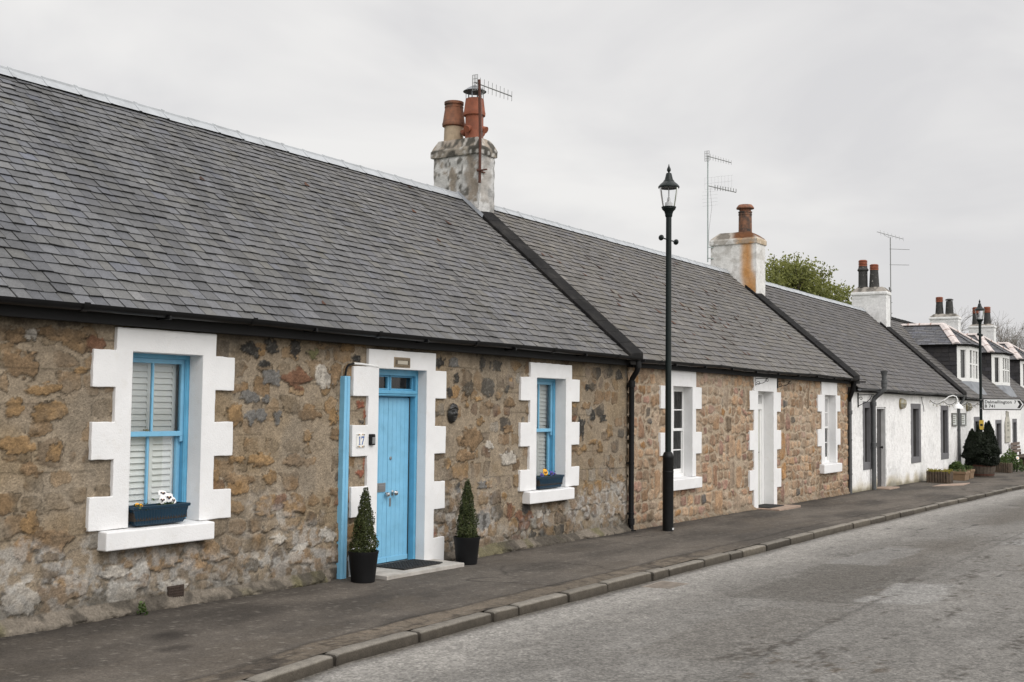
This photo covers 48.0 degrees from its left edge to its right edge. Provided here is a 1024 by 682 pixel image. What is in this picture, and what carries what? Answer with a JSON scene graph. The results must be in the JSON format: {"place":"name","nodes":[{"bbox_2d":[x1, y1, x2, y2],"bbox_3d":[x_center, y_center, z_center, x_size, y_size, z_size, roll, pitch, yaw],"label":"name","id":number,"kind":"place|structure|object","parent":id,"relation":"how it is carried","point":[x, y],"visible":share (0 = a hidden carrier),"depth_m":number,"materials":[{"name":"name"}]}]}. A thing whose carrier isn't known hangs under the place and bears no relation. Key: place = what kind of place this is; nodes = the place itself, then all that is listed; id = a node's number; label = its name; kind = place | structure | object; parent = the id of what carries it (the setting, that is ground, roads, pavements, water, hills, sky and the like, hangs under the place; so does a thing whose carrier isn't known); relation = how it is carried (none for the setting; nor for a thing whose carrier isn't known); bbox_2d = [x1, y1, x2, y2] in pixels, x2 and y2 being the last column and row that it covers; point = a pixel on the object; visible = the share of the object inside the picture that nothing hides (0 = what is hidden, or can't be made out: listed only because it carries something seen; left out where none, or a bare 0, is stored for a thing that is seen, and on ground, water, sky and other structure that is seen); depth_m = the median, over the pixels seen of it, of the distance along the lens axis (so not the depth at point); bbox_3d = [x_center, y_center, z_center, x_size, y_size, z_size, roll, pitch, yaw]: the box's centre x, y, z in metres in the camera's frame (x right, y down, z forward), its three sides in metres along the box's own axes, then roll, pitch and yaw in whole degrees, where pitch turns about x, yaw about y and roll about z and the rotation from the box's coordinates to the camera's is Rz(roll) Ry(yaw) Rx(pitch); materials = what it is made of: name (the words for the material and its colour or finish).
{"place":"outdoors","nodes":[
{"label":"outdoors","id":0,"kind":"place"},
{"bbox_2d":[0,468,1023,681],"bbox_3d":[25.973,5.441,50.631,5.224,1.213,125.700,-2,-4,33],"label":"pavement","id":1,"kind":"structure","parent":0,"point":[236,639],"depth_m":10.38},
{"bbox_2d":[136,601,148,614],"bbox_3d":[-3.096,2.238,9.618,0.103,0.132,0.101,-2,-4,33],"label":"weed","id":2,"kind":"object","parent":1,"relation":"on","point":[142,609],"visible":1,"depth_m":9.61,"materials":[{"name":"green plant"}]},
{"bbox_2d":[0,65,645,637],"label":"stone cottage","id":3,"kind":"structure","parent":1,"relation":"on","point":[200,315],"depth_m":11.76,"materials":[{"name":"stone"}]},
{"bbox_2d":[128,490,190,525],"bbox_3d":[-3.080,1.439,9.958,0.232,0.280,0.620,-2,-4,33],"label":"window box","id":4,"kind":"object","parent":3,"relation":"on","point":[161,512],"visible":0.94,"depth_m":9.93,"materials":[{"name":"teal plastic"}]},
{"bbox_2d":[129,353,189,518],"bbox_3d":[-3.139,0.860,10.311,0.182,1.570,1.353,-2,-4,33],"label":"window","id":5,"kind":"structure","parent":3,"relation":"in","point":[160,382],"depth_m":10.32,"materials":[{"name":"blue paint"}]},
{"bbox_2d":[167,584,183,596],"bbox_3d":[-2.957,2.216,10.097,0.038,0.140,0.180,-2,-4,33],"label":"air grille","id":6,"kind":"object","parent":3,"relation":"attached to","point":[175,590],"visible":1,"depth_m":10.09,"materials":[{"name":"brown metal"}]},
{"bbox_2d":[336,362,378,578],"bbox_3d":[-1.617,1.363,12.206,0.084,2.264,0.629,-2,-4,33],"label":"cable cover","id":7,"kind":"object","parent":3,"relation":"attached to","point":[343,463],"visible":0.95,"depth_m":11.96,"materials":[{"name":"blue plastic"}]},
{"bbox_2d":[356,433,364,447],"bbox_3d":[-1.606,1.057,12.210,0.012,0.149,0.133,-2,-4,33],"label":"number tile","id":8,"kind":"object","parent":3,"relation":"attached to","point":[360,440],"visible":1,"depth_m":12.20,"materials":[{"name":"ceramic"}]},
{"bbox_2d":[369,434,374,444],"bbox_3d":[-1.502,1.059,12.351,0.062,0.120,0.077,-2,-4,33],"label":"key safe","id":9,"kind":"object","parent":3,"relation":"attached to","point":[371,439],"visible":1,"depth_m":12.32,"materials":[{"name":"black paint"}]},
{"bbox_2d":[376,397,389,563],"bbox_3d":[-1.494,1.545,12.736,0.097,1.853,0.382,-2,-4,33],"label":"door","id":10,"kind":"structure","parent":3,"relation":"in","point":[382,494],"depth_m":12.83,"materials":[{"name":"wood"}]},
{"bbox_2d":[384,397,408,562],"bbox_3d":[-1.281,1.566,13.056,0.110,1.853,0.375,-2,-4,33],"label":"door","id":11,"kind":"structure","parent":3,"relation":"in","point":[398,407],"depth_m":13.06,"materials":[{"name":"wood"}]},
{"bbox_2d":[394,357,409,367],"bbox_3d":[-1.229,0.241,12.845,0.028,0.115,0.290,-2,-4,33],"label":"carved plaque","id":12,"kind":"object","parent":3,"relation":"attached to","point":[400,362],"visible":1,"depth_m":12.83,"materials":[{"name":"beige stone"}]},
{"bbox_2d":[447,403,458,422],"bbox_3d":[-0.684,0.857,13.652,0.087,0.264,0.212,-2,-4,33],"label":"face mask","id":13,"kind":"object","parent":3,"relation":"attached to","point":[453,409],"visible":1,"depth_m":13.62,"materials":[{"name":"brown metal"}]},
{"bbox_2d":[472,74,511,197],"bbox_3d":[-0.329,-3.291,19.152,0.259,2.139,0.852,-2,-4,33],"label":"tv aerial","id":14,"kind":"object","parent":3,"relation":"attached to","point":[479,169],"visible":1,"depth_m":18.91,"materials":[{"name":"metal"}]},
{"bbox_2d":[536,378,554,475],"bbox_3d":[0.309,1.245,15.656,0.154,1.570,0.947,-2,-4,33],"label":"window","id":15,"kind":"structure","parent":3,"relation":"in","point":[545,435],"depth_m":15.95,"materials":[{"name":"blue paint"}]},
{"bbox_2d":[536,469,564,488],"bbox_3d":[0.482,1.849,15.490,0.197,0.255,0.645,-2,-4,33],"label":"window box","id":16,"kind":"object","parent":3,"relation":"on","point":[550,480],"visible":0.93,"depth_m":15.42,"materials":[{"name":"teal plastic"}]},
{"bbox_2d":[348,487,378,582],"bbox_3d":[-1.518,1.978,11.771,0.324,0.959,0.317,1,-3,-4],"label":"potted topiary","id":17,"kind":"object","parent":1,"relation":"on","point":[363,556],"visible":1,"depth_m":11.69,"materials":[{"name":"green plant"}]},
{"bbox_2d":[375,559,463,579],"bbox_3d":[-1.153,2.509,12.609,0.575,0.077,1.380,-2,-4,33],"label":"door step","id":18,"kind":"object","parent":1,"relation":"on","point":[385,573],"depth_m":12.38,"materials":[{"name":"concrete"}]},
{"bbox_2d":[377,559,442,569],"bbox_3d":[-1.139,2.469,12.722,0.410,0.012,0.700,-2,-4,33],"label":"doormat","id":19,"kind":"object","parent":18,"relation":"on","point":[408,564],"visible":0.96,"depth_m":12.67,"materials":[{"name":"black rubber"}]},
{"bbox_2d":[453,479,479,564],"bbox_3d":[-0.525,2.087,13.312,0.320,0.972,0.323,-2,-4,33],"label":"potted topiary","id":20,"kind":"object","parent":1,"relation":"on","point":[466,543],"visible":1,"depth_m":13.22,"materials":[{"name":"green plant"}]},
{"bbox_2d":[379,204,865,529],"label":"stone cottage","id":21,"kind":"structure","parent":1,"relation":"on","point":[741,441],"depth_m":21.90,"materials":[{"name":"stone"}]},
{"bbox_2d":[673,387,683,476],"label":"window","id":22,"kind":"structure","parent":21,"relation":"in","point":[678,392],"depth_m":19.72,"materials":[{"name":"white glass"}]},
{"bbox_2d":[705,151,735,261],"bbox_3d":[5.267,-3.390,29.262,0.823,2.814,0.714,0,-3,15],"label":"tv aerial","id":23,"kind":"object","parent":21,"relation":"attached to","point":[717,188],"visible":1,"depth_m":29.14,"materials":[{"name":"metal"}]},
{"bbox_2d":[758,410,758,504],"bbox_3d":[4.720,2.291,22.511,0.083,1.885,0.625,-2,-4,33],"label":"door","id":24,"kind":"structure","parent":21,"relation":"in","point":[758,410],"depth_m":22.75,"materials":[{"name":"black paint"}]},
{"bbox_2d":[755,377,767,384],"bbox_3d":[4.745,0.765,21.966,0.321,0.190,0.024,-2,-4,33],"label":"sign bracket","id":25,"kind":"object","parent":21,"relation":"attached to","point":[759,383],"visible":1,"depth_m":21.96,"materials":[{"name":"black metal"}]},
{"bbox_2d":[825,395,828,462],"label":"window","id":26,"kind":"structure","parent":21,"relation":"in","point":[826,396],"depth_m":26.29,"materials":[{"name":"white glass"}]},
{"bbox_2d":[235,484,1023,681],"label":"kerb","id":27,"kind":"structure","parent":1,"relation":"on","point":[298,670],"depth_m":10.93,"materials":[{"name":"stone"}]},
{"bbox_2d":[658,165,679,530],"bbox_3d":[2.409,0.121,17.712,0.557,5.760,0.330,2,-4,-30],"label":"street lamp","id":28,"kind":"object","parent":1,"relation":"on","point":[668,183],"visible":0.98,"depth_m":17.66,"materials":[{"name":"black metal"}]},
{"bbox_2d":[757,504,800,510],"bbox_3d":[5.096,3.259,22.366,0.650,0.082,1.240,-2,-4,33],"label":"door step","id":29,"kind":"object","parent":1,"relation":"on","point":[785,507],"depth_m":22.13,"materials":[{"name":"stone"}]},
{"bbox_2d":[758,504,783,507],"bbox_3d":[4.957,3.205,22.346,0.400,0.020,0.810,-2,-4,33],"label":"doormat","id":30,"kind":"object","parent":29,"relation":"on","point":[768,505],"visible":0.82,"depth_m":22.32,"materials":[{"name":"black rubber"}]},
{"bbox_2d":[765,249,854,304],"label":"leafy tree","id":31,"kind":"object","parent":1,"relation":"on","point":[797,275],"visible":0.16,"depth_m":53.95,"materials":[{"name":"green plant"}]},
{"bbox_2d":[765,260,969,492],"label":"white cottage","id":32,"kind":"structure","parent":1,"relation":"on","point":[893,444],"depth_m":32.56,"materials":[{"name":"paint"}]},
{"bbox_2d":[857,393,873,406],"bbox_3d":[8.510,1.424,27.706,0.443,0.350,0.024,-2,-4,33],"label":"sign bracket","id":33,"kind":"object","parent":32,"relation":"attached to","point":[858,397],"visible":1,"depth_m":27.77,"materials":[{"name":"metal"}]},
{"bbox_2d":[877,409,882,486],"bbox_3d":[9.399,2.763,29.572,0.130,2.029,0.759,-2,-4,33],"label":"door","id":34,"kind":"structure","parent":32,"relation":"in","point":[879,446],"depth_m":29.71,"materials":[{"name":"paint"}]},
{"bbox_2d":[879,232,909,318],"bbox_3d":[13.122,-2.300,39.586,1.041,3.085,0.364,1,-3,-5],"label":"tv aerial","id":35,"kind":"object","parent":32,"relation":"attached to","point":[890,290],"visible":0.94,"depth_m":39.65,"materials":[{"name":"metal"}]},
{"bbox_2d":[899,398,906,408],"bbox_3d":[10.610,1.700,31.160,0.169,0.300,0.300,-2,-4,33],"label":"bulkhead lamp","id":36,"kind":"object","parent":32,"relation":"attached to","point":[902,403],"visible":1,"depth_m":31.09,"materials":[{"name":"beige metal"}]},
{"bbox_2d":[933,395,963,408],"bbox_3d":[13.055,1.818,34.433,0.867,0.401,0.315,-1,-4,21],"label":"swan neck lamp","id":37,"kind":"object","parent":32,"relation":"attached to","point":[957,405],"visible":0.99,"depth_m":34.30,"materials":[{"name":"white metal"}]},
{"bbox_2d":[951,413,957,425],"bbox_3d":[14.148,2.511,36.798,0.070,0.420,0.740,-2,-4,33],"label":"framed notice","id":38,"kind":"object","parent":32,"relation":"attached to","point":[954,419],"visible":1,"depth_m":36.79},
{"bbox_2d":[929,400,982,407],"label":"string lights","id":39,"kind":"object","parent":32,"relation":"hanging from","point":[953,403],"visible":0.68,"depth_m":35.78,"materials":[{"name":"black paint"}]},
{"bbox_2d":[877,486,899,489],"bbox_3d":[9.536,3.787,29.466,0.530,0.080,0.980,-2,-4,33],"label":"door step","id":40,"kind":"object","parent":1,"relation":"on","point":[887,487],"depth_m":29.36,"materials":[{"name":"stone"}]},
{"bbox_2d":[926,468,952,483],"bbox_3d":[12.155,3.818,32.685,0.661,0.445,0.537,-2,-4,33],"label":"log planter","id":41,"kind":"object","parent":1,"relation":"on","point":[944,476],"visible":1,"depth_m":32.49,"materials":[{"name":"wood"}]},
{"bbox_2d":[855,297,1023,467],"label":"dormer house","id":42,"kind":"structure","parent":1,"relation":"on","point":[941,341],"depth_m":43.04,"materials":[{"name":"grey paint"}]},
{"bbox_2d":[960,413,966,425],"bbox_3d":[14.865,2.583,37.916,0.070,0.420,0.800,-2,-4,33],"label":"framed notice","id":43,"kind":"object","parent":42,"relation":"attached to","point":[963,419],"visible":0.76,"depth_m":37.94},
{"bbox_2d":[966,403,971,410],"bbox_3d":[15.301,2.208,38.469,0.169,0.300,0.300,-2,-4,33],"label":"bulkhead lamp","id":44,"kind":"object","parent":42,"relation":"attached to","point":[968,408],"visible":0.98,"depth_m":38.40,"materials":[{"name":"beige metal"}]},
{"bbox_2d":[1004,411,1010,442],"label":"bottle sign","id":45,"kind":"object","parent":42,"relation":"attached to","point":[1007,433],"visible":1,"depth_m":44.61,"materials":[{"name":"grey paint"}]},
{"bbox_2d":[935,483,969,485],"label":"paving slab","id":46,"kind":"structure","parent":1,"relation":"on","point":[956,484],"depth_m":31.76,"materials":[{"name":"stone"}]},
{"bbox_2d":[953,469,969,480],"bbox_3d":[13.434,3.999,34.470,0.474,0.342,0.682,-2,-4,33],"label":"clay trough","id":47,"kind":"object","parent":1,"relation":"on","point":[961,475],"visible":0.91,"depth_m":34.23,"materials":[{"name":"ceramic"}]},
{"bbox_2d":[949,460,963,470],"bbox_3d":[13.933,4.004,36.010,0.665,0.574,0.665,-2,-4,33],"label":"leafy plant","id":48,"kind":"object","parent":47,"relation":"in","point":[955,465],"visible":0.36,"depth_m":35.94,"materials":[{"name":"green plant"}]},
{"bbox_2d":[958,465,974,478],"bbox_3d":[14.088,4.051,35.679,0.418,0.411,0.632,-2,-4,33],"label":"clay trough","id":49,"kind":"object","parent":1,"relation":"on","point":[971,474],"visible":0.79,"depth_m":35.54,"materials":[{"name":"ceramic"}]},
{"bbox_2d":[974,299,984,431],"bbox_3d":[15.480,1.481,37.985,0.330,5.760,0.557,0,-3,5],"label":"street lamp","id":50,"kind":"object","parent":1,"relation":"on","point":[980,319],"visible":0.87,"depth_m":38.00,"materials":[{"name":"black metal"}]},
{"bbox_2d":[979,420,983,429],"bbox_3d":[15.445,2.759,37.832,0.140,0.310,0.009,-2,-4,33],"label":"pole notice","id":51,"kind":"object","parent":50,"relation":"attached to","point":[981,424],"visible":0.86,"depth_m":37.83,"materials":[{"name":"yellow plastic"}]},
{"bbox_2d":[979,398,1023,409],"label":"direction sign","id":52,"kind":"object","parent":50,"relation":"attached to","point":[1000,404],"visible":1,"depth_m":37.60,"materials":[{"name":"metal"}]},
{"bbox_2d":[960,420,1000,476],"bbox_3d":[15.046,3.438,36.882,1.251,1.814,1.237,-2,-4,33],"label":"barrel planter","id":53,"kind":"object","parent":1,"relation":"on","point":[983,447],"visible":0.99,"depth_m":36.58,"materials":[{"name":"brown wood"}]},
{"bbox_2d":[954,307,1023,349],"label":"bare tree","id":54,"kind":"object","parent":1,"relation":"on","point":[1013,340],"visible":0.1,"depth_m":81.85,"materials":[{"name":"grey plant"}]},
{"bbox_2d":[995,458,1012,472],"bbox_3d":[17.113,4.323,40.122,0.610,0.555,0.526,-2,-4,33],"label":"log planter","id":55,"kind":"object","parent":1,"relation":"on","point":[1004,466],"visible":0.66,"depth_m":39.89,"materials":[{"name":"wood"}]},
{"bbox_2d":[993,318,1023,347],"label":"bare tree","id":56,"kind":"object","parent":1,"relation":"on","point":[1006,333],"visible":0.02,"depth_m":94.69,"materials":[{"name":"grey plant"}]},
{"bbox_2d":[1000,448,1023,471],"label":"leafy plant","id":57,"kind":"object","parent":1,"relation":"on","point":[1016,466],"visible":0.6,"depth_m":40.97,"materials":[{"name":"green plant"}]},
{"bbox_2d":[0,0,1023,349],"label":"sky","id":58,"kind":"structure","parent":0,"point":[842,124],"materials":[{"name":"white"}]},
{"bbox_2d":[293,489,1023,681],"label":"road","id":59,"kind":"structure","parent":0,"point":[935,595],"depth_m":10.15,"materials":[{"name":"grey asphalt"}]},
{"bbox_2d":[641,581,689,588],"bbox_3d":[1.700,2.710,12.675,0.360,0.051,0.530,-2,-4,33],"label":"road patch","id":60,"kind":"object","parent":59,"relation":"on","point":[664,584],"visible":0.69,"depth_m":12.68,"materials":[{"name":"stone"}]},
{"bbox_2d":[1011,442,1023,455],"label":"bench","id":61,"kind":"object","parent":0,"point":[1016,447],"visible":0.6,"depth_m":45.69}
]}

